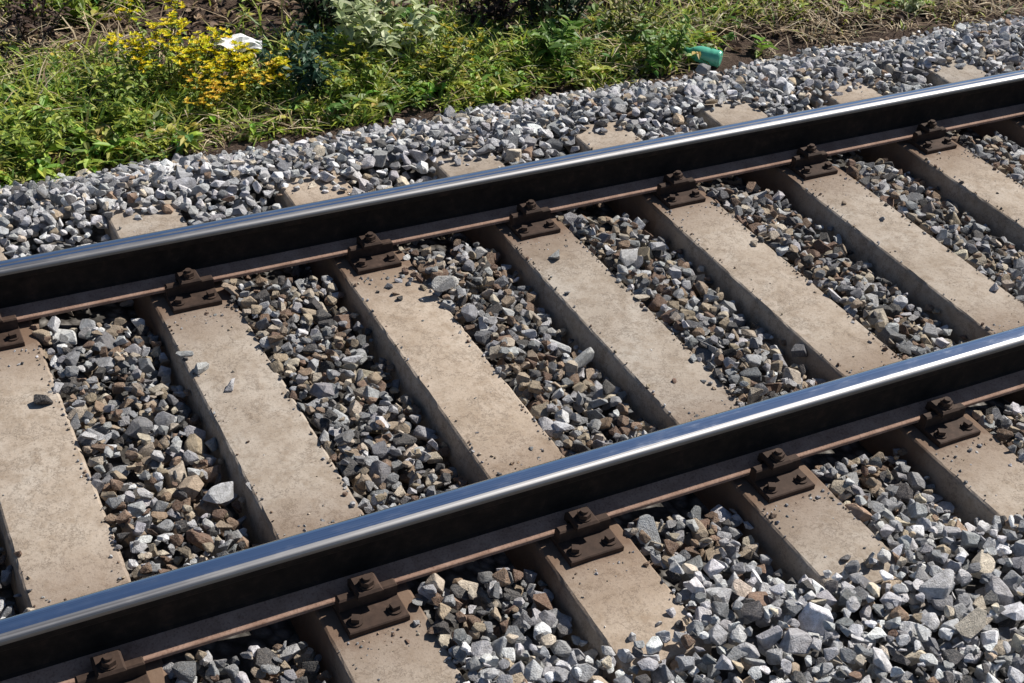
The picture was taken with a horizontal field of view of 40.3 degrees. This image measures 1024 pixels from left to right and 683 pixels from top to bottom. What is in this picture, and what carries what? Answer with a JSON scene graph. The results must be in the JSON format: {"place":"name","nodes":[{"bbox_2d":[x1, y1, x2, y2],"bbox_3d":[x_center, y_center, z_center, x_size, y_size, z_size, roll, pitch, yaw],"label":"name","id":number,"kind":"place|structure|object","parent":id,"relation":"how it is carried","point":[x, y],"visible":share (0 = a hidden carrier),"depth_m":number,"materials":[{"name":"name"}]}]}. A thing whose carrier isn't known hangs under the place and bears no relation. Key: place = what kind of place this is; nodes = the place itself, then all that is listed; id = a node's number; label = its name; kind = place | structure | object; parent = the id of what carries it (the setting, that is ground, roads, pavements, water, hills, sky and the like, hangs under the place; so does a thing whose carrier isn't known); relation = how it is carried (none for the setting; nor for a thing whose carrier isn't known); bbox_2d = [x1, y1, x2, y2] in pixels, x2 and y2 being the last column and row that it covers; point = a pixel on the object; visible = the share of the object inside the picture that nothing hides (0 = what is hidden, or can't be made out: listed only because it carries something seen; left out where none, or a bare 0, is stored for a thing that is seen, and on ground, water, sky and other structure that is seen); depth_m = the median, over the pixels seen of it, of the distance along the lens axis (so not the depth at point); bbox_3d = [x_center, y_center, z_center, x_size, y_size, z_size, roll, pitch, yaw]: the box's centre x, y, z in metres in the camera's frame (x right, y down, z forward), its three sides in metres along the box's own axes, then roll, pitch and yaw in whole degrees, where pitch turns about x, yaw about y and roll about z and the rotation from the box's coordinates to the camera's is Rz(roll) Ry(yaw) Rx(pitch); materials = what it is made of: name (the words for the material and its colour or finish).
{"place":"outdoors","nodes":[
{"label":"outdoors","id":0,"kind":"place"},
{"bbox_2d":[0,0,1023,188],"bbox_3d":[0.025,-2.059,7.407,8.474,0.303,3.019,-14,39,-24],"label":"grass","id":1,"kind":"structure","parent":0,"point":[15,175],"depth_m":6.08,"materials":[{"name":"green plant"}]},
{"bbox_2d":[0,0,1023,195],"bbox_3d":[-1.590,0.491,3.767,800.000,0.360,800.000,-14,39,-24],"label":"ground","id":2,"kind":"structure","parent":0,"point":[731,58],"depth_m":6.72,"materials":[{"name":"brown soil"}]},
{"bbox_2d":[4,0,71,47],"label":"shrub","id":3,"kind":"object","parent":2,"relation":"on","point":[18,19],"visible":0.96,"depth_m":6.11,"materials":[{"name":"green plant"}]},
{"bbox_2d":[0,103,76,163],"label":"leafy weed","id":4,"kind":"object","parent":2,"relation":"on","point":[21,139],"visible":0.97,"depth_m":5.46,"materials":[{"name":"green plant"}]},
{"bbox_2d":[47,0,90,28],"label":"leafy weed","id":5,"kind":"object","parent":2,"relation":"on","point":[76,13],"visible":0.81,"depth_m":6.39,"materials":[{"name":"green plant"}]},
{"bbox_2d":[92,57,155,132],"bbox_3d":[-1.587,-0.966,5.690,0.256,0.254,0.416,-5,36,-13],"label":"leafy weed","id":6,"kind":"object","parent":2,"relation":"on","point":[121,105],"visible":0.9,"depth_m":5.69,"materials":[{"name":"green plant"}]},
{"bbox_2d":[100,32,178,94],"bbox_3d":[-1.573,-1.173,5.934,0.310,0.288,0.228,17,37,16],"label":"yellow flowering weed","id":7,"kind":"object","parent":2,"relation":"on","point":[113,41],"visible":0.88,"depth_m":5.89,"materials":[{"name":"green plant"}]},
{"bbox_2d":[114,0,232,90],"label":"yellow flowering weed","id":8,"kind":"object","parent":2,"relation":"on","point":[203,39],"visible":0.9,"depth_m":5.98,"materials":[{"name":"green plant"}]},
{"bbox_2d":[178,57,236,120],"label":"yellow flowering weed","id":9,"kind":"object","parent":2,"relation":"on","point":[208,90],"visible":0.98,"depth_m":5.83,"materials":[{"name":"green plant"}]},
{"bbox_2d":[160,36,258,91],"bbox_3d":[-1.269,-1.195,6.037,0.393,0.283,0.397,31,43,33],"label":"yellow flowering weed","id":10,"kind":"object","parent":2,"relation":"on","point":[212,66],"visible":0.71,"depth_m":5.97,"materials":[{"name":"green plant"}]},
{"bbox_2d":[220,41,291,90],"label":"yellow flowering weed","id":11,"kind":"object","parent":2,"relation":"on","point":[280,61],"visible":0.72,"depth_m":5.98,"materials":[{"name":"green plant"}]},
{"bbox_2d":[214,33,261,51],"bbox_3d":[-1.190,-1.304,6.070,0.205,0.038,0.111,5,51,-10],"label":"paper scrap","id":12,"kind":"object","parent":11,"relation":"on","point":[226,42],"visible":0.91,"depth_m":6.07,"materials":[{"name":"white paper"}]},
{"bbox_2d":[223,51,291,105],"bbox_3d":[-1.095,-1.104,5.962,0.248,0.239,0.275,15,37,14],"label":"yellow flowering weed","id":13,"kind":"object","parent":2,"relation":"on","point":[261,84],"visible":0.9,"depth_m":5.93,"materials":[{"name":"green plant"}]},
{"bbox_2d":[254,21,341,102],"bbox_3d":[-0.927,-1.207,6.042,0.373,0.285,0.425,-3,36,-10],"label":"leafy weed","id":14,"kind":"object","parent":2,"relation":"on","point":[313,75],"visible":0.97,"depth_m":5.98,"materials":[{"name":"green plant"}]},
{"bbox_2d":[289,0,362,34],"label":"shrub","id":15,"kind":"object","parent":2,"relation":"on","point":[318,10],"visible":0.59,"depth_m":6.49,"materials":[{"name":"green plant"}]},
{"bbox_2d":[315,42,385,100],"bbox_3d":[-0.694,-1.145,6.036,0.356,0.216,0.350,-14,39,-24],"label":"leafy weed","id":16,"kind":"object","parent":2,"relation":"on","point":[371,70],"visible":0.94,"depth_m":6.03,"materials":[{"name":"green plant"}]},
{"bbox_2d":[324,0,440,70],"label":"leafy weed","id":17,"kind":"object","parent":2,"relation":"on","point":[372,21],"visible":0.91,"depth_m":6.27,"materials":[{"name":"green plant"}]},
{"bbox_2d":[387,21,483,82],"bbox_3d":[-0.296,-1.284,6.218,0.400,0.293,0.387,21,38,22],"label":"leafy weed","id":18,"kind":"object","parent":2,"relation":"on","point":[448,50],"visible":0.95,"depth_m":6.19,"materials":[{"name":"green plant"}]},
{"bbox_2d":[0,0,935,186],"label":"weeds","id":19,"kind":"object","parent":2,"relation":"on","point":[184,138],"visible":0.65,"depth_m":6.05,"materials":[{"name":"green plant"}]},
{"bbox_2d":[458,0,525,35],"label":"shrub","id":20,"kind":"object","parent":2,"relation":"on","point":[500,7],"visible":0.89,"depth_m":6.67,"materials":[{"name":"green plant"}]},
{"bbox_2d":[0,0,1017,184],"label":"dead leaves","id":21,"kind":"object","parent":2,"relation":"on","point":[737,47],"visible":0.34,"depth_m":6.71,"materials":[{"name":"brown plant"}]},
{"bbox_2d":[0,14,1023,682],"bbox_3d":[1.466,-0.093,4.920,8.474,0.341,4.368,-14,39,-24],"label":"ballast","id":22,"kind":"structure","parent":2,"relation":"on","point":[774,602],"depth_m":4.30,"materials":[{"name":"gravel"}]},
{"bbox_2d":[0,243,169,682],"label":"sleeper","id":23,"kind":"object","parent":22,"relation":"on","point":[52,514],"visible":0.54,"depth_m":3.71,"materials":[{"name":"concrete"}]},
{"bbox_2d":[202,481,233,503],"bbox_3d":[-0.799,0.416,3.816,0.059,0.040,0.086,21,39,22],"label":"stone","id":24,"kind":"object","parent":22,"relation":"on","point":[220,493],"visible":1,"depth_m":3.80,"materials":[{"name":"white stone"}]},
{"bbox_2d":[104,200,465,682],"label":"sleeper","id":25,"kind":"object","parent":22,"relation":"on","point":[290,464],"visible":0.52,"depth_m":3.93,"materials":[{"name":"concrete"}]},
{"bbox_2d":[431,276,458,291],"bbox_3d":[-0.223,-0.196,4.629,0.100,0.041,0.042,-18,48,-20],"label":"stone","id":26,"kind":"object","parent":22,"relation":"on","point":[441,283],"visible":1,"depth_m":4.62,"materials":[{"name":"grey stone"}]},
{"bbox_2d":[275,171,711,682],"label":"sleeper","id":27,"kind":"object","parent":22,"relation":"on","point":[456,371],"visible":0.58,"depth_m":4.10,"materials":[{"name":"concrete"}]},
{"bbox_2d":[574,347,593,368],"bbox_3d":[0.222,0.050,4.431,0.086,0.047,0.040,-27,46,-37],"label":"stone","id":28,"kind":"object","parent":22,"relation":"on","point":[584,358],"visible":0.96,"depth_m":4.42,"materials":[{"name":"grey stone"}]},
{"bbox_2d":[619,248,637,265],"bbox_3d":[0.408,-0.296,4.862,0.065,0.044,0.075,2,35,-4],"label":"stone","id":29,"kind":"object","parent":22,"relation":"on","point":[627,257],"visible":1,"depth_m":4.85,"materials":[{"name":"white stone"}]},
{"bbox_2d":[426,145,908,612],"bbox_3d":[0.360,-0.012,4.632,0.300,0.334,2.600,-14,39,-24],"label":"sleeper","id":30,"kind":"object","parent":22,"relation":"on","point":[632,333],"visible":0.65,"depth_m":4.38,"materials":[{"name":"concrete"}]},
{"bbox_2d":[0,325,1023,682],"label":"rail","id":31,"kind":"object","parent":30,"relation":"on","point":[170,613],"visible":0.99,"depth_m":3.61,"materials":[{"name":"metal"}]},
{"bbox_2d":[0,69,1023,321],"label":"rail","id":32,"kind":"object","parent":30,"relation":"on","point":[50,283],"visible":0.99,"depth_m":4.96,"materials":[{"name":"metal"}]},
{"bbox_2d":[565,120,1023,545],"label":"sleeper","id":33,"kind":"object","parent":22,"relation":"on","point":[817,323],"visible":0.59,"depth_m":4.65,"materials":[{"name":"concrete"}]},
{"bbox_2d":[693,99,1023,405],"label":"sleeper","id":34,"kind":"object","parent":22,"relation":"on","point":[922,274],"visible":0.61,"depth_m":5.16,"materials":[{"name":"concrete"}]},
{"bbox_2d":[809,78,1023,251],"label":"sleeper","id":35,"kind":"object","parent":22,"relation":"on","point":[980,177],"visible":0.55,"depth_m":5.64,"materials":[{"name":"concrete"}]},
{"bbox_2d":[919,569,953,599],"bbox_3d":[1.115,0.637,3.612,0.121,0.047,0.063,-17,41,-28],"label":"stone","id":36,"kind":"object","parent":22,"relation":"on","point":[940,584],"visible":1,"depth_m":3.60,"materials":[{"name":"grey stone"}]},
{"bbox_2d":[954,607,986,638],"bbox_3d":[1.157,0.708,3.506,0.104,0.059,0.043,-25,45,-35],"label":"stone","id":37,"kind":"object","parent":22,"relation":"on","point":[970,625],"visible":1,"depth_m":3.50,"materials":[{"name":"beige stone"}]},
{"bbox_2d":[917,60,1023,151],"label":"sleeper","id":38,"kind":"object","parent":22,"relation":"on","point":[1011,129],"visible":0.24,"depth_m":6.36,"materials":[{"name":"concrete"}]},
{"bbox_2d":[1018,48,1023,56],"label":"sleeper","id":39,"kind":"object","parent":22,"relation":"on","point":[1021,52],"visible":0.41,"depth_m":6.72,"materials":[{"name":"concrete"}]},
{"bbox_2d":[0,0,1023,182],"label":"dry grass","id":40,"kind":"structure","parent":2,"relation":"on","point":[856,12],"depth_m":6.57,"materials":[{"name":"plant"}]},
{"bbox_2d":[516,0,589,27],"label":"shrub","id":41,"kind":"object","parent":2,"relation":"on","point":[545,7],"visible":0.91,"depth_m":6.72,"materials":[{"name":"green plant"}]},
{"bbox_2d":[523,15,594,68],"bbox_3d":[0.245,-1.395,6.487,0.306,0.247,0.370,31,43,32],"label":"leafy weed","id":42,"kind":"object","parent":2,"relation":"on","point":[553,44],"visible":0.94,"depth_m":6.45,"materials":[{"name":"green plant"}]},
{"bbox_2d":[597,0,671,39],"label":"leafy weed","id":43,"kind":"object","parent":2,"relation":"on","point":[648,14],"visible":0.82,"depth_m":6.72,"materials":[{"name":"green plant"}]},
{"bbox_2d":[635,14,696,69],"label":"leafy weed","id":44,"kind":"object","parent":2,"relation":"on","point":[655,49],"visible":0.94,"depth_m":6.54,"materials":[{"name":"green plant"}]},
{"bbox_2d":[683,46,722,66],"bbox_3d":[0.905,-1.362,6.624,0.182,0.080,0.080,17,37,13],"label":"bottle","id":45,"kind":"object","parent":2,"relation":"on","point":[712,56],"visible":0.96,"depth_m":6.59,"materials":[{"name":"teal plastic"}]},
{"bbox_2d":[893,0,923,14],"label":"leafy weed","id":46,"kind":"object","parent":2,"relation":"on","point":[914,5],"visible":0.9,"depth_m":7.25,"materials":[{"name":"green plant"}]}
]}

